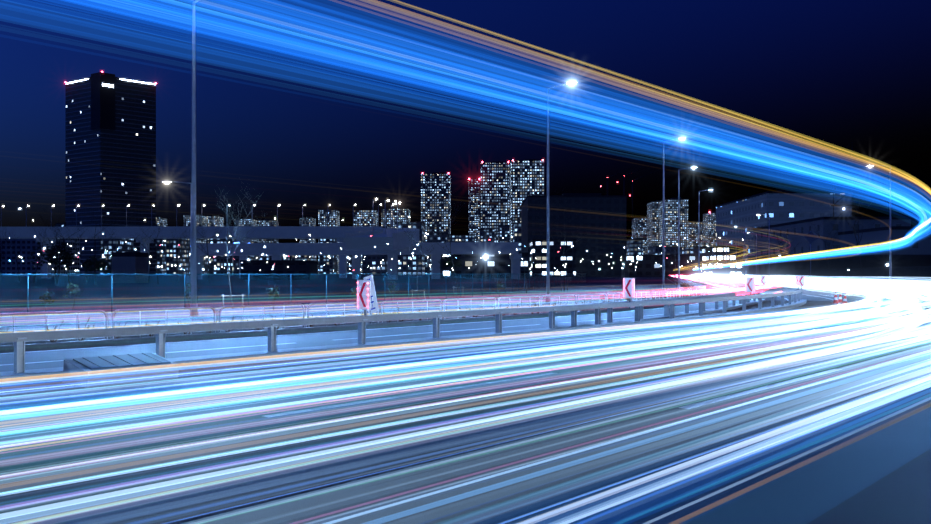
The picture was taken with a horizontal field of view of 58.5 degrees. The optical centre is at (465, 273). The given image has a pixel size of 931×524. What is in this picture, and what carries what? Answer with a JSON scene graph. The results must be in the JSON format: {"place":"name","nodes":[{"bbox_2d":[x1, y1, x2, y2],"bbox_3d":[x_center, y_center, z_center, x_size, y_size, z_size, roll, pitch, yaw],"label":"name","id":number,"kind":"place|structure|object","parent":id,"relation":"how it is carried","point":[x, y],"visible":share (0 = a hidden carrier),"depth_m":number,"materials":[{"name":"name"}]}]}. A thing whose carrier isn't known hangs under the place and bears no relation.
{"place":"outdoors","nodes":[
{"label":"outdoors","id":0,"kind":"place"},
{"bbox_2d":[0,239,79,275],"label":"building","id":1,"kind":"structure","parent":0,"point":[25,265],"depth_m":523.57,"materials":[{"name":"grey"}]},
{"bbox_2d":[65,71,156,275],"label":"skyscraper","id":2,"kind":"structure","parent":0,"point":[110,134],"depth_m":615.50,"materials":[{"name":"grey"}]},
{"bbox_2d":[156,216,166,225],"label":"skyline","id":3,"kind":"structure","parent":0,"point":[159,222],"depth_m":1519.79,"materials":[{"name":"grey"}]},
{"bbox_2d":[184,214,206,242],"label":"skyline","id":4,"kind":"structure","parent":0,"point":[200,219],"depth_m":1606.86,"materials":[{"name":"grey"}]},
{"bbox_2d":[206,215,223,242],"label":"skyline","id":5,"kind":"structure","parent":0,"point":[212,220],"depth_m":1706.67,"materials":[{"name":"grey"}]},
{"bbox_2d":[235,218,256,241],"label":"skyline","id":6,"kind":"structure","parent":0,"point":[246,222],"depth_m":1505.22,"materials":[{"name":"grey"}]},
{"bbox_2d":[258,219,278,242],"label":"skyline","id":7,"kind":"structure","parent":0,"point":[269,222],"depth_m":1554.81,"materials":[{"name":"grey"}]},
{"bbox_2d":[299,217,315,242],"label":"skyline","id":8,"kind":"structure","parent":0,"point":[309,221],"depth_m":1603.99,"materials":[{"name":"grey"}]},
{"bbox_2d":[318,208,339,273],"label":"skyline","id":9,"kind":"structure","parent":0,"point":[329,217],"depth_m":1403.04,"materials":[{"name":"grey concrete"}]},
{"bbox_2d":[0,277,688,342],"bbox_3d":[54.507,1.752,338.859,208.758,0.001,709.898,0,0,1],"label":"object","id":10,"kind":"structure","parent":0,"point":[650,284],"depth_m":40.43,"materials":[{"name":"metal"}]},
{"bbox_2d":[34,287,54,310],"bbox_3d":[-16.897,1.053,33.389,0.894,1.413,0.733,0,0,1],"label":"sapling","id":11,"kind":"object","parent":10,"relation":"on","point":[47,296],"visible":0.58,"depth_m":33.34,"materials":[{"name":"green plant"}]},
{"bbox_2d":[62,273,83,310],"bbox_3d":[-17.006,0.736,36.321,1.160,2.046,0.832,0,0,-28],"label":"sapling","id":12,"kind":"object","parent":10,"relation":"on","point":[72,292],"visible":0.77,"depth_m":36.14,"materials":[{"name":"green plant"}]},
{"bbox_2d":[190,0,199,315],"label":"street lamp","id":13,"kind":"object","parent":10,"relation":"on","point":[194,312],"visible":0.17,"depth_m":34.46,"materials":[{"name":"metal"}]},
{"bbox_2d":[215,179,266,308],"bbox_3d":[-11.187,-1.591,41.255,2.669,6.708,3.653,0,0,1],"label":"plaza tree","id":14,"kind":"object","parent":10,"relation":"on","point":[231,295],"visible":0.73,"depth_m":41.50,"materials":[{"name":"brown plant"}]},
{"bbox_2d":[266,282,278,309],"bbox_3d":[-9.292,1.027,40.142,0.677,1.463,0.675,0,0,-38],"label":"sapling","id":15,"kind":"object","parent":10,"relation":"on","point":[274,293],"visible":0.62,"depth_m":40.11,"materials":[{"name":"green plant"}]},
{"bbox_2d":[0,303,697,353],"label":"far line edge","id":16,"kind":"object","parent":10,"relation":"on","point":[308,333],"visible":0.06,"depth_m":23.84,"materials":[{"name":"paint"}]},
{"bbox_2d":[0,279,705,344],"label":"guardrail","id":17,"kind":"object","parent":10,"relation":"on","point":[699,286],"visible":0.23,"depth_m":25.14,"materials":[{"name":"grey metal"}]},
{"bbox_2d":[0,278,710,352],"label":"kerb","id":18,"kind":"structure","parent":10,"relation":"on","point":[7,347],"depth_m":23.81,"materials":[{"name":"concrete"}]},
{"bbox_2d":[0,285,752,365],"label":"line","id":19,"kind":"object","parent":10,"relation":"on","point":[366,337],"visible":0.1,"depth_m":22.91,"materials":[{"name":"paint"}]},
{"bbox_2d":[393,211,433,299],"bbox_3d":[-3.403,-1.564,54.926,2.950,6.651,2.492,0,0,-11],"label":"plaza tree","id":20,"kind":"object","parent":10,"relation":"on","point":[418,262],"visible":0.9,"depth_m":54.81,"materials":[{"name":"brown plant"}]},
{"bbox_2d":[536,188,587,290],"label":"plaza tree","id":21,"kind":"object","parent":10,"relation":"on","point":[564,284],"visible":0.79,"depth_m":84.36,"materials":[{"name":"plant"}]},
{"bbox_2d":[546,80,578,301],"bbox_3d":[5.759,-4.843,49.931,2.281,13.200,0.319,0,0,42],"label":"street lamp","id":22,"kind":"object","parent":10,"relation":"on","point":[571,82],"visible":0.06,"depth_m":50.52,"materials":[{"name":"metal"}]},
{"bbox_2d":[662,136,687,293],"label":"street lamp","id":23,"kind":"object","parent":10,"relation":"on","point":[663,267],"visible":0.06,"depth_m":70.81,"materials":[{"name":"metal"}]},
{"bbox_2d":[666,277,698,295],"bbox_3d":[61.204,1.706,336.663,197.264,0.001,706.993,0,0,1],"label":"shrub bed","id":24,"kind":"object","parent":10,"relation":"on","point":[676,282],"visible":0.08,"depth_m":128.63,"materials":[{"name":"soil"}]},
{"bbox_2d":[677,166,697,289],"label":"street lamp","id":25,"kind":"object","parent":10,"relation":"on","point":[693,167],"visible":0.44,"depth_m":90.12,"materials":[{"name":"metal"}]},
{"bbox_2d":[0,282,703,341],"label":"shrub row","id":26,"kind":"object","parent":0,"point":[685,285],"visible":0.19,"depth_m":30.05,"materials":[{"name":"green"}]},
{"bbox_2d":[353,209,377,274],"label":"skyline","id":27,"kind":"structure","parent":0,"point":[363,217],"depth_m":1302.08,"materials":[{"name":"grey concrete"}]},
{"bbox_2d":[381,207,409,227],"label":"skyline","id":28,"kind":"structure","parent":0,"point":[402,213],"depth_m":1201.37,"materials":[{"name":"grey"}]},
{"bbox_2d":[0,277,793,371],"bbox_3d":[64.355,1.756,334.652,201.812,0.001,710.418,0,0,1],"label":"road","id":29,"kind":"structure","parent":0,"point":[302,340],"depth_m":22.11,"materials":[{"name":"asphalt"}]},
{"bbox_2d":[0,299,806,386],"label":"median kerb","id":30,"kind":"structure","parent":29,"relation":"on","point":[10,378],"depth_m":18.76,"materials":[{"name":"concrete"}]},
{"bbox_2d":[0,288,802,372],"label":"guard rail","id":31,"kind":"object","parent":30,"relation":"on","point":[18,339],"visible":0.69,"depth_m":18.97,"materials":[{"name":"metal"}]},
{"bbox_2d":[357,280,370,324],"bbox_3d":[-2.274,0.651,18.715,0.420,1.010,0.112,0,0,42],"label":"chevron sign","id":32,"kind":"object","parent":31,"relation":"attached to","point":[364,294],"visible":0.9,"depth_m":18.67,"materials":[{"name":"white metal"}]},
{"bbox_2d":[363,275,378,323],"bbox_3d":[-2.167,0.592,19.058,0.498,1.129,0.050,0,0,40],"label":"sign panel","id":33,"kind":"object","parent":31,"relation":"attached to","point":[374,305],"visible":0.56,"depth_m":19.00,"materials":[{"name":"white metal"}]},
{"bbox_2d":[623,278,634,308],"bbox_3d":[5.357,0.651,27.185,0.420,1.010,0.112,0,0,42],"label":"chevron sign","id":34,"kind":"object","parent":31,"relation":"attached to","point":[629,288],"visible":1,"depth_m":27.15,"materials":[{"name":"white metal"}]},
{"bbox_2d":[745,277,754,299],"bbox_3d":[12.252,0.651,35.745,0.420,1.010,0.112,0,0,35],"label":"chevron sign","id":35,"kind":"object","parent":31,"relation":"attached to","point":[750,284],"visible":1,"depth_m":35.72,"materials":[{"name":"white metal"}]},
{"bbox_2d":[557,299,765,327],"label":"median kerb","id":36,"kind":"structure","parent":29,"relation":"on","point":[720,309],"depth_m":33.16,"materials":[{"name":"concrete"}]},
{"bbox_2d":[698,189,713,283],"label":"street lamp","id":37,"kind":"object","parent":29,"relation":"on","point":[699,240],"visible":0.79,"depth_m":113.85,"materials":[{"name":"metal"}]},
{"bbox_2d":[0,301,831,398],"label":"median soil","id":38,"kind":"structure","parent":0,"point":[25,390],"depth_m":17.68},
{"bbox_2d":[62,353,178,389],"bbox_3d":[-5.597,1.626,13.534,0.952,0.558,1.500,0,0,42],"label":"concrete slab","id":39,"kind":"object","parent":38,"relation":"on","point":[89,372],"visible":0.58,"depth_m":13.21,"materials":[{"name":"concrete"}]},
{"bbox_2d":[421,172,450,274],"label":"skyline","id":40,"kind":"structure","parent":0,"point":[433,189],"depth_m":1100.54,"materials":[{"name":"grey"}]},
{"bbox_2d":[0,277,930,523],"bbox_3d":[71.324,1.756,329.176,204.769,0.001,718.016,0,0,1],"label":"road","id":41,"kind":"structure","parent":0,"point":[606,431],"depth_m":8.90,"materials":[{"name":"grey asphalt"}]},
{"bbox_2d":[0,278,840,404],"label":"edge line","id":42,"kind":"object","parent":41,"relation":"on","point":[839,304],"visible":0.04,"depth_m":15.47,"materials":[{"name":"paint"}]},
{"bbox_2d":[264,286,864,416],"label":"line","id":43,"kind":"object","parent":41,"relation":"on","point":[399,396],"visible":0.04,"depth_m":12.22,"materials":[{"name":"paint"}]},
{"bbox_2d":[679,278,930,408],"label":"line","id":44,"kind":"object","parent":41,"relation":"on","point":[926,332],"visible":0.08,"depth_m":12.87,"materials":[{"name":"paint"}]},
{"bbox_2d":[786,285,930,299],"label":"kerb","id":45,"kind":"structure","parent":41,"relation":"on","point":[912,296],"depth_m":71.86,"materials":[{"name":"concrete"}]},
{"bbox_2d":[0,275,930,399],"bbox_3d":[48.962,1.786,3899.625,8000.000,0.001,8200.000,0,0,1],"label":"ground","id":46,"kind":"structure","parent":0,"point":[92,302],"depth_m":87.21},
{"bbox_2d":[28,241,73,284],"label":"tree","id":47,"kind":"object","parent":46,"relation":"on","point":[51,255],"visible":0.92,"depth_m":129.83,"materials":[{"name":"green plant"}]},
{"bbox_2d":[34,209,97,285],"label":"tree","id":48,"kind":"object","parent":46,"relation":"on","point":[60,244],"visible":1,"depth_m":121.17,"materials":[{"name":"brown plant"}]},
{"bbox_2d":[41,205,91,283],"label":"tree","id":49,"kind":"object","parent":46,"relation":"on","point":[65,236],"visible":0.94,"depth_m":139.99,"materials":[{"name":"brown plant"}]},
{"bbox_2d":[83,255,111,278],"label":"tree","id":50,"kind":"object","parent":46,"relation":"on","point":[88,264],"visible":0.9,"depth_m":150.50,"materials":[{"name":"green plant"}]},
{"bbox_2d":[87,194,119,284],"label":"tree","id":51,"kind":"object","parent":46,"relation":"on","point":[101,238],"visible":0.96,"depth_m":123.89,"materials":[{"name":"brown plant"}]},
{"bbox_2d":[101,239,133,275],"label":"building","id":52,"kind":"structure","parent":46,"relation":"on","point":[121,245],"depth_m":565.57,"materials":[{"name":"grey"}]},
{"bbox_2d":[111,252,148,282],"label":"building","id":53,"kind":"structure","parent":46,"relation":"on","point":[129,262],"depth_m":150.74,"materials":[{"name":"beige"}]},
{"bbox_2d":[135,219,175,283],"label":"tree","id":54,"kind":"object","parent":46,"relation":"on","point":[156,255],"visible":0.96,"depth_m":137.29,"materials":[{"name":"brown plant"}]},
{"bbox_2d":[156,239,165,273],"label":"building","id":55,"kind":"structure","parent":46,"relation":"on","point":[161,262],"depth_m":818.76,"materials":[{"name":"grey"}]},
{"bbox_2d":[161,180,191,296],"bbox_3d":[-21.532,-2.594,62.207,2.377,8.700,0.320,0,0,1],"label":"street lamp","id":56,"kind":"object","parent":46,"relation":"on","point":[166,181],"visible":0.56,"depth_m":62.13,"materials":[{"name":"metal"}]},
{"bbox_2d":[166,239,189,275],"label":"building","id":57,"kind":"structure","parent":46,"relation":"on","point":[171,258],"depth_m":711.08,"materials":[{"name":"grey"}]},
{"bbox_2d":[202,256,207,273],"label":"building","id":58,"kind":"structure","parent":46,"relation":"on","point":[205,266],"depth_m":852.61,"materials":[{"name":"grey"}]},
{"bbox_2d":[0,226,418,279],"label":"viaduct","id":59,"kind":"object","parent":46,"relation":"on","point":[392,242],"visible":0.85,"depth_m":313.45,"materials":[{"name":"concrete"}]},
{"bbox_2d":[1,200,397,234],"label":"viaduct lamp poles","id":60,"kind":"object","parent":59,"relation":"on","point":[252,217],"visible":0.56,"depth_m":312.14,"materials":[{"name":"metal"}]},
{"bbox_2d":[189,220,229,283],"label":"tree","id":61,"kind":"object","parent":46,"relation":"on","point":[207,249],"visible":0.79,"depth_m":144.78,"materials":[{"name":"brown plant"}]},
{"bbox_2d":[209,239,235,273],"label":"building","id":62,"kind":"structure","parent":46,"relation":"on","point":[220,262],"depth_m":727.30,"materials":[{"name":"grey"}]},
{"bbox_2d":[233,241,259,275],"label":"building","id":63,"kind":"structure","parent":46,"relation":"on","point":[235,265],"depth_m":689.12,"materials":[{"name":"grey"}]},
{"bbox_2d":[240,260,317,279],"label":"building","id":64,"kind":"structure","parent":46,"relation":"on","point":[281,267],"depth_m":230.62,"materials":[{"name":"grey"}]},
{"bbox_2d":[0,274,585,311],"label":"fence","id":65,"kind":"object","parent":46,"relation":"on","point":[112,310],"visible":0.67,"depth_m":44.55,"materials":[{"name":"grey metal"}]},
{"bbox_2d":[0,274,585,312],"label":"chain link","id":66,"kind":"object","parent":65,"relation":"attached to","point":[93,295],"visible":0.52,"depth_m":42.00,"materials":[{"name":"grey metal"}]},
{"bbox_2d":[291,242,316,260],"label":"building","id":67,"kind":"structure","parent":46,"relation":"on","point":[305,257],"depth_m":805.79,"materials":[{"name":"grey"}]},
{"bbox_2d":[318,239,336,273],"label":"building","id":68,"kind":"structure","parent":46,"relation":"on","point":[327,264],"depth_m":932.55,"materials":[{"name":"grey"}]},
{"bbox_2d":[196,242,521,278],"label":"viaduct","id":69,"kind":"object","parent":46,"relation":"on","point":[276,251],"visible":0.65,"depth_m":254.34,"materials":[{"name":"concrete"}]},
{"bbox_2d":[362,227,387,275],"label":"building","id":70,"kind":"structure","parent":46,"relation":"on","point":[371,261],"depth_m":604.78,"materials":[{"name":"grey"}]},
{"bbox_2d":[398,222,424,275],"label":"building","id":71,"kind":"structure","parent":46,"relation":"on","point":[404,263],"depth_m":562.98,"materials":[{"name":"grey concrete"}]},
{"bbox_2d":[427,232,447,275],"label":"building","id":72,"kind":"structure","parent":46,"relation":"on","point":[436,237],"depth_m":639.16,"materials":[{"name":"grey"}]},
{"bbox_2d":[419,183,463,295],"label":"plaza tree","id":73,"kind":"object","parent":46,"relation":"on","point":[450,242],"visible":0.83,"depth_m":66.31,"materials":[{"name":"brown plant"}]},
{"bbox_2d":[440,254,461,278],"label":"tree","id":74,"kind":"object","parent":46,"relation":"on","point":[458,264],"visible":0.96,"depth_m":259.78,"materials":[{"name":"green plant"}]},
{"bbox_2d":[449,235,473,241],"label":"building","id":75,"kind":"structure","parent":46,"relation":"on","point":[461,238],"depth_m":739.45,"materials":[{"name":"grey"}]},
{"bbox_2d":[468,178,479,241],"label":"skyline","id":76,"kind":"structure","parent":46,"relation":"on","point":[474,205],"depth_m":1349.86,"materials":[{"name":"grey"}]},
{"bbox_2d":[479,229,494,241],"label":"building","id":77,"kind":"structure","parent":46,"relation":"on","point":[485,235],"depth_m":884.86,"materials":[{"name":"grey"}]},
{"bbox_2d":[481,161,509,241],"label":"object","id":78,"kind":"structure","parent":46,"relation":"on","point":[495,194],"depth_m":999.56,"materials":[{"name":"grey"}]},
{"bbox_2d":[498,225,509,241],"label":"building","id":79,"kind":"structure","parent":46,"relation":"on","point":[504,231],"depth_m":941.00,"materials":[{"name":"grey"}]},
{"bbox_2d":[513,222,520,251],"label":"building","id":80,"kind":"structure","parent":46,"relation":"on","point":[516,231],"depth_m":652.11,"materials":[{"name":"grey"}]},
{"bbox_2d":[510,159,544,241],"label":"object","id":81,"kind":"structure","parent":46,"relation":"on","point":[526,177],"depth_m":1009.14,"materials":[{"name":"grey"}]},
{"bbox_2d":[529,239,575,276],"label":"building","id":82,"kind":"structure","parent":46,"relation":"on","point":[557,261],"depth_m":399.43,"materials":[{"name":"grey"}]},
{"bbox_2d":[521,193,626,276],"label":"dark building","id":83,"kind":"structure","parent":46,"relation":"on","point":[598,216],"depth_m":419.20,"materials":[{"name":"grey"}]},
{"bbox_2d":[626,239,642,254],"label":"building","id":84,"kind":"structure","parent":46,"relation":"on","point":[637,247],"depth_m":761.77,"materials":[{"name":"grey concrete"}]},
{"bbox_2d":[632,216,646,253],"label":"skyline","id":85,"kind":"structure","parent":46,"relation":"on","point":[642,226],"depth_m":1496.07,"materials":[{"name":"grey"}]},
{"bbox_2d":[647,200,660,253],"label":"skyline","id":86,"kind":"structure","parent":46,"relation":"on","point":[652,223],"depth_m":1247.47,"materials":[{"name":"grey"}]},
{"bbox_2d":[621,254,701,276],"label":"building","id":87,"kind":"structure","parent":46,"relation":"on","point":[647,265],"depth_m":378.85,"materials":[{"name":"grey"}]},
{"bbox_2d":[648,246,682,253],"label":"building","id":88,"kind":"structure","parent":46,"relation":"on","point":[659,250],"depth_m":707.11,"materials":[{"name":"grey concrete"}]},
{"bbox_2d":[659,198,687,246],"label":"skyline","id":89,"kind":"structure","parent":46,"relation":"on","point":[671,206],"depth_m":1196.26,"materials":[{"name":"grey"}]},
{"bbox_2d":[688,221,702,245],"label":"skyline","id":90,"kind":"structure","parent":46,"relation":"on","point":[693,228],"depth_m":1594.54,"materials":[{"name":"grey"}]},
{"bbox_2d":[703,211,715,246],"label":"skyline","id":91,"kind":"structure","parent":46,"relation":"on","point":[709,228],"depth_m":1494.53,"materials":[{"name":"grey"}]},
{"bbox_2d":[715,189,852,277],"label":"building","id":92,"kind":"structure","parent":46,"relation":"on","point":[781,206],"depth_m":329.13,"materials":[{"name":"grey"}]},
{"bbox_2d":[753,217,911,255],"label":"warehouse","id":93,"kind":"structure","parent":46,"relation":"on","point":[801,231],"depth_m":246.44,"materials":[{"name":"grey"}]},
{"bbox_2d":[748,255,930,280],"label":"warehouse","id":94,"kind":"structure","parent":46,"relation":"on","point":[792,264],"depth_m":198.82,"materials":[{"name":"grey"}]},
{"bbox_2d":[830,142,851,216],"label":"stair tower","id":95,"kind":"structure","parent":46,"relation":"on","point":[834,173],"depth_m":318.61,"materials":[{"name":"grey metal"}]},
{"bbox_2d":[866,165,891,289],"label":"street lamp","id":96,"kind":"object","parent":46,"relation":"on","point":[890,259],"visible":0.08,"depth_m":79.33,"materials":[{"name":"metal"}]},
{"bbox_2d":[838,226,930,254],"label":"warehouse","id":97,"kind":"structure","parent":46,"relation":"on","point":[910,240],"depth_m":210.61,"materials":[{"name":"grey"}]},
{"bbox_2d":[0,0,930,260],"label":"sky","id":98,"kind":"structure","parent":0,"point":[316,104],"materials":[{"name":"blue"}]},
{"bbox_2d":[440,252,528,277],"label":"building","id":99,"kind":"structure","parent":0,"point":[494,264],"depth_m":299.87,"materials":[{"name":"grey"}]},
{"bbox_2d":[607,165,657,219],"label":"tower cranes","id":100,"kind":"object","parent":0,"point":[624,184],"visible":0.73,"depth_m":897.40,"materials":[{"name":"grey metal"}]},
{"bbox_2d":[702,246,742,277],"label":"building","id":101,"kind":"structure","parent":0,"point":[716,255],"depth_m":328.68,"materials":[{"name":"grey"}]},
{"bbox_2d":[711,300,792,313],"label":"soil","id":102,"kind":"structure","parent":0,"point":[766,303],"depth_m":44.03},
{"bbox_2d":[681,277,832,303],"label":"road","id":103,"kind":"structure","parent":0,"point":[808,298],"depth_m":76.64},
{"bbox_2d":[713,278,930,287],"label":"verge","id":104,"kind":"structure","parent":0,"point":[834,283],"depth_m":145.27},
{"bbox_2d":[680,246,707,253],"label":"building","id":105,"kind":"structure","parent":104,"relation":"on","point":[689,250],"depth_m":668.11,"materials":[{"name":"grey"}]},
{"bbox_2d":[776,228,797,284],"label":"tree","id":106,"kind":"object","parent":104,"relation":"on","point":[785,253],"visible":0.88,"depth_m":131.32,"materials":[{"name":"plant"}]},
{"bbox_2d":[804,231,817,282],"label":"road sign","id":107,"kind":"object","parent":104,"relation":"on","point":[810,237],"visible":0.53,"depth_m":149.07,"materials":[{"name":"metal"}]},
{"bbox_2d":[807,205,843,283],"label":"tree","id":108,"kind":"object","parent":104,"relation":"on","point":[828,244],"visible":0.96,"depth_m":137.46,"materials":[{"name":"plant"}]},
{"bbox_2d":[833,181,877,285],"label":"tree","id":109,"kind":"object","parent":104,"relation":"on","point":[858,232],"visible":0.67,"depth_m":119.95,"materials":[{"name":"plant"}]},
{"bbox_2d":[795,266,930,287],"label":"fence frame","id":110,"kind":"object","parent":104,"relation":"on","point":[845,282],"visible":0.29,"depth_m":124.40,"materials":[{"name":"grey metal"}]},
{"bbox_2d":[748,267,930,285],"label":"hedge","id":111,"kind":"object","parent":110,"relation":"attached to","point":[916,280],"visible":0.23,"depth_m":124.54,"materials":[{"name":"teal"}]},
{"bbox_2d":[805,285,930,296],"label":"sidewalk","id":112,"kind":"structure","parent":0,"point":[918,292],"depth_m":83.31,"materials":[{"name":"concrete"}]},
{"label":"distant blue lights","id":113,"kind":"structure","parent":0,"visible":0},
{"bbox_2d":[3,198,742,270],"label":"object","id":114,"kind":"object","parent":113,"relation":"on","point":[341,248],"visible":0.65,"depth_m":300.10,"materials":[{"name":"white"}]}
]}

